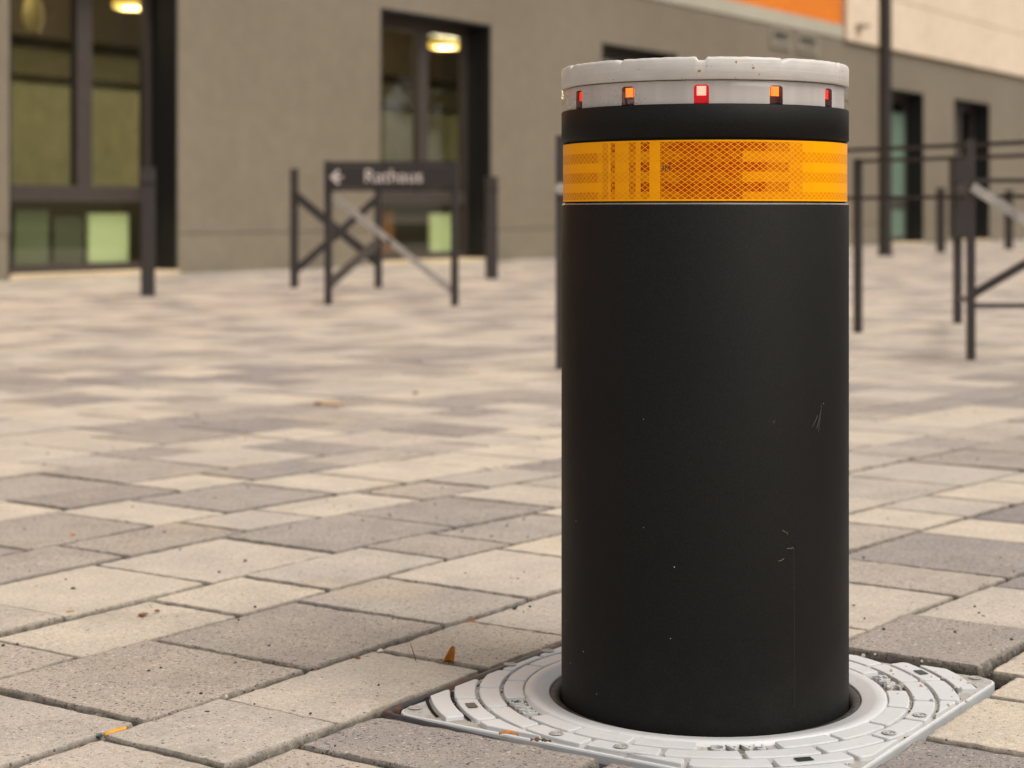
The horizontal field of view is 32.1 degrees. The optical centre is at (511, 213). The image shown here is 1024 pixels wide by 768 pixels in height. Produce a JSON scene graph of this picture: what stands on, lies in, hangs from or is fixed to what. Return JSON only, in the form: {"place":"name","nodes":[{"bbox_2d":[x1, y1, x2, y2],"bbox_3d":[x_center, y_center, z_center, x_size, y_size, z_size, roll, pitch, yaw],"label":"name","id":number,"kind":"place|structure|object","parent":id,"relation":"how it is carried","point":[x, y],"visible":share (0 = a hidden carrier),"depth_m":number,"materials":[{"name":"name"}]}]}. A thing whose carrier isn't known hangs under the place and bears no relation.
{"place":"outdoors","nodes":[
{"label":"outdoors","id":0,"kind":"place"},
{"bbox_2d":[0,240,1023,767],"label":"pavement","id":1,"kind":"structure","parent":0,"point":[92,368],"depth_m":2.81,"materials":[{"name":"beige stone"}]},
{"bbox_2d":[104,726,125,736],"bbox_3d":[-0.353,0.462,1.585,0.018,0.004,0.012,-9,0,0],"label":"leaf","id":2,"kind":"object","parent":1,"relation":"on","point":[114,730],"visible":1,"depth_m":1.58,"materials":[{"name":"plant"}]},
{"bbox_2d":[140,167,155,296],"bbox_3d":[-2.033,0.112,9.941,0.086,0.740,0.086,0,0,-10],"label":"steel post","id":3,"kind":"object","parent":1,"relation":"on","point":[147,183],"visible":0.82,"depth_m":9.90,"materials":[{"name":"black metal"}]},
{"bbox_2d":[322,402,342,404],"bbox_3d":[-0.437,0.460,4.294,0.061,0.008,0.036,0,0,-9],"label":"leaf bit","id":4,"kind":"object","parent":1,"relation":"on","point":[331,403],"visible":1,"depth_m":4.28,"materials":[{"name":"brown"}]},
{"bbox_2d":[290,169,381,287],"bbox_3d":[-1.086,0.103,10.996,0.566,0.758,0.068,0,0,0],"label":"cross barrier","id":5,"kind":"object","parent":1,"relation":"on","point":[297,198],"visible":0.82,"depth_m":10.98,"materials":[{"name":"brown metal"}]},
{"bbox_2d":[324,160,458,305],"bbox_3d":[-0.607,0.110,8.921,0.686,0.745,0.054,0,0,10],"label":"direction sign","id":6,"kind":"object","parent":1,"relation":"on","point":[397,176],"visible":0.99,"depth_m":8.90,"materials":[{"name":"brown metal"}]},
{"bbox_2d":[332,237,379,287],"bbox_3d":[-0.876,0.267,9.995,0.020,0.240,2.025,0,0,3],"label":"side brace","id":7,"kind":"object","parent":6,"relation":"attached to","point":[343,271],"visible":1,"depth_m":9.89,"materials":[{"name":"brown metal"}]},
{"bbox_2d":[442,646,454,662],"bbox_3d":[-0.065,0.454,1.831,0.014,0.019,0.008,0,0,0],"label":"leaf","id":8,"kind":"object","parent":1,"relation":"on","point":[450,656],"visible":1,"depth_m":1.83,"materials":[{"name":"orange plant"}]},
{"bbox_2d":[485,177,498,278],"bbox_3d":[-0.144,0.112,12.547,0.086,0.740,0.086,0,0,-10],"label":"steel post","id":9,"kind":"object","parent":1,"relation":"on","point":[491,227],"visible":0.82,"depth_m":12.51,"materials":[{"name":"black metal"}]},
{"bbox_2d":[0,0,1023,280],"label":"building","id":10,"kind":"structure","parent":1,"relation":"on","point":[222,116],"depth_m":17.31,"materials":[{"name":"beige"}]},
{"bbox_2d":[11,211,48,264],"bbox_3d":[-3.611,0.192,12.995,0.320,0.420,0.320,0,0,33],"label":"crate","id":11,"kind":"object","parent":10,"relation":"on","point":[29,237],"visible":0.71,"depth_m":12.88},
{"bbox_2d":[22,0,42,32],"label":"woven lamp","id":12,"kind":"object","parent":10,"relation":"hanging from","point":[34,22],"visible":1,"depth_m":13.74,"materials":[{"name":"brown wicker"}]},
{"bbox_2d":[49,217,82,263],"bbox_3d":[-3.419,0.217,13.306,0.300,0.370,0.290,0,0,33],"label":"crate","id":13,"kind":"object","parent":10,"relation":"on","point":[65,240],"visible":0.42,"depth_m":13.21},
{"bbox_2d":[11,0,150,273],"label":"window","id":14,"kind":"structure","parent":10,"relation":"in","point":[80,188],"depth_m":13.22,"materials":[{"name":"black metal"}]},
{"bbox_2d":[86,214,127,262],"bbox_3d":[-3.080,0.190,13.550,0.040,0.375,0.410,0,0,33],"label":"display board","id":15,"kind":"object","parent":10,"relation":"attached to","point":[106,237],"visible":0.94,"depth_m":13.52,"materials":[{"name":"green"}]},
{"bbox_2d":[113,0,138,10],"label":"ceiling lamp","id":16,"kind":"object","parent":10,"relation":"hanging from","point":[129,5],"visible":0.69,"depth_m":14.51,"materials":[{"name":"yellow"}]},
{"bbox_2d":[11,201,450,262],"bbox_3d":[-3.370,0.162,15.732,0.500,0.560,13.000,0,0,33],"label":"counter","id":17,"kind":"object","parent":10,"relation":"on","point":[410,228],"depth_m":15.44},
{"bbox_2d":[382,211,393,253],"bbox_3d":[-1.246,0.212,16.545,0.220,0.460,0.210,0,0,33],"label":"planter","id":18,"kind":"object","parent":10,"relation":"on","point":[388,223],"visible":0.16,"depth_m":16.49,"materials":[{"name":"brown"}]},
{"bbox_2d":[382,15,467,260],"bbox_3d":[-0.928,-0.688,16.702,0.082,2.240,1.720,0,0,33],"label":"window","id":19,"kind":"structure","parent":10,"relation":"in","point":[420,30],"depth_m":16.83,"materials":[{"name":"black metal"}]},
{"bbox_2d":[428,213,450,251],"bbox_3d":[-0.691,0.190,17.191,0.040,0.375,0.360,0,0,33],"label":"display board","id":20,"kind":"object","parent":10,"relation":"attached to","point":[439,232],"visible":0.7,"depth_m":17.14,"materials":[{"name":"green"}]},
{"bbox_2d":[428,38,457,49],"bbox_3d":[-0.688,-1.993,18.361,0.360,0.590,0.360,0,0,0],"label":"ceiling lamp","id":21,"kind":"object","parent":10,"relation":"hanging from","point":[445,44],"visible":0.85,"depth_m":18.22,"materials":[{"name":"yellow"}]},
{"bbox_2d":[602,49,656,60],"bbox_3d":[1.193,-0.688,19.933,0.082,2.240,1.690,0,0,33],"label":"window","id":22,"kind":"structure","parent":10,"relation":"in","point":[607,55],"depth_m":19.87,"materials":[{"name":"black glass"}]},
{"bbox_2d":[892,93,906,241],"bbox_3d":[5.565,-0.688,26.596,0.082,2.240,1.690,0,0,33],"label":"window","id":23,"kind":"structure","parent":10,"relation":"in","point":[901,98],"depth_m":27.24,"materials":[{"name":"black metal"}]},
{"bbox_2d":[955,103,973,154],"bbox_3d":[7.266,-0.688,29.187,0.082,2.240,1.690,0,0,33],"label":"window","id":24,"kind":"structure","parent":10,"relation":"in","point":[959,107],"depth_m":29.30,"materials":[{"name":"black metal"}]},
{"bbox_2d":[1,410,1023,745],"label":"paving grit","id":25,"kind":"object","parent":1,"relation":"on","point":[445,530],"visible":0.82,"depth_m":2.54,"materials":[{"name":"grey"}]},
{"bbox_2d":[555,135,564,369],"bbox_3d":[0.399,0.126,5.282,0.551,0.712,0.046,0,0,-6],"label":"railing","id":26,"kind":"object","parent":1,"relation":"on","point":[559,175],"visible":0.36,"depth_m":5.25,"materials":[{"name":"brown metal"}]},
{"bbox_2d":[381,643,999,767],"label":"cover frame","id":27,"kind":"object","parent":1,"relation":"on","point":[393,712],"visible":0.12,"depth_m":1.67,"materials":[{"name":"metal"}]},
{"bbox_2d":[499,730,518,735],"bbox_3d":[-0.003,0.455,1.560,0.018,0.003,0.010,0,0,0],"label":"leaf","id":28,"kind":"object","parent":27,"relation":"on","point":[509,732],"visible":1,"depth_m":1.56,"materials":[{"name":"orange plant"}]},
{"bbox_2d":[530,737,550,741],"bbox_3d":[0.025,0.457,1.545,0.018,0.003,0.009,0,0,0],"label":"leaf","id":29,"kind":"object","parent":27,"relation":"on","point":[537,739],"visible":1,"depth_m":1.54,"materials":[{"name":"brown plant"}]},
{"bbox_2d":[401,647,994,767],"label":"bollard cover","id":30,"kind":"object","parent":27,"relation":"on","point":[895,710],"visible":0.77,"depth_m":1.61,"materials":[{"name":"metal"}]},
{"bbox_2d":[561,56,848,736],"bbox_3d":[0.185,0.221,1.717,0.275,0.722,0.276,0,0,6],"label":"bollard","id":31,"kind":"object","parent":30,"relation":"on","point":[704,399],"visible":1,"depth_m":1.60,"materials":[{"name":"metal"}]},
{"bbox_2d":[877,0,893,255],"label":"lamp column","id":32,"kind":"structure","parent":1,"relation":"on","point":[885,140],"depth_m":19.17,"materials":[{"name":"brown metal"}]},
{"bbox_2d":[847,140,1023,199],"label":"railing","id":33,"kind":"object","parent":1,"relation":"on","point":[978,144],"visible":0.25,"depth_m":5.90,"materials":[{"name":"brown metal"}]},
{"bbox_2d":[853,154,1023,332],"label":"railing","id":34,"kind":"object","parent":1,"relation":"on","point":[857,249],"visible":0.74,"depth_m":6.85,"materials":[{"name":"brown metal"}]},
{"bbox_2d":[936,188,945,252],"bbox_3d":[5.007,0.092,20.785,0.093,0.780,0.093,0,0,-10],"label":"steel post","id":35,"kind":"object","parent":1,"relation":"on","point":[940,225],"visible":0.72,"depth_m":20.75,"materials":[{"name":"black metal"}]},
{"bbox_2d":[949,155,965,323],"bbox_3d":[1.887,0.120,7.460,0.083,0.725,0.125,0,0,0],"label":"gate box post","id":36,"kind":"object","parent":1,"relation":"on","point":[957,207],"visible":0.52,"depth_m":7.46,"materials":[{"name":"brown metal"}]},
{"bbox_2d":[956,139,1023,360],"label":"gate","id":37,"kind":"structure","parent":1,"relation":"on","point":[973,191],"depth_m":5.58,"materials":[{"name":"brown metal"}]},
{"bbox_2d":[1004,190,1013,249],"bbox_3d":[6.346,0.092,22.737,0.093,0.780,0.093,0,0,-10],"label":"steel post","id":38,"kind":"object","parent":1,"relation":"on","point":[1008,232],"visible":0.69,"depth_m":22.70,"materials":[{"name":"black metal"}]}
]}

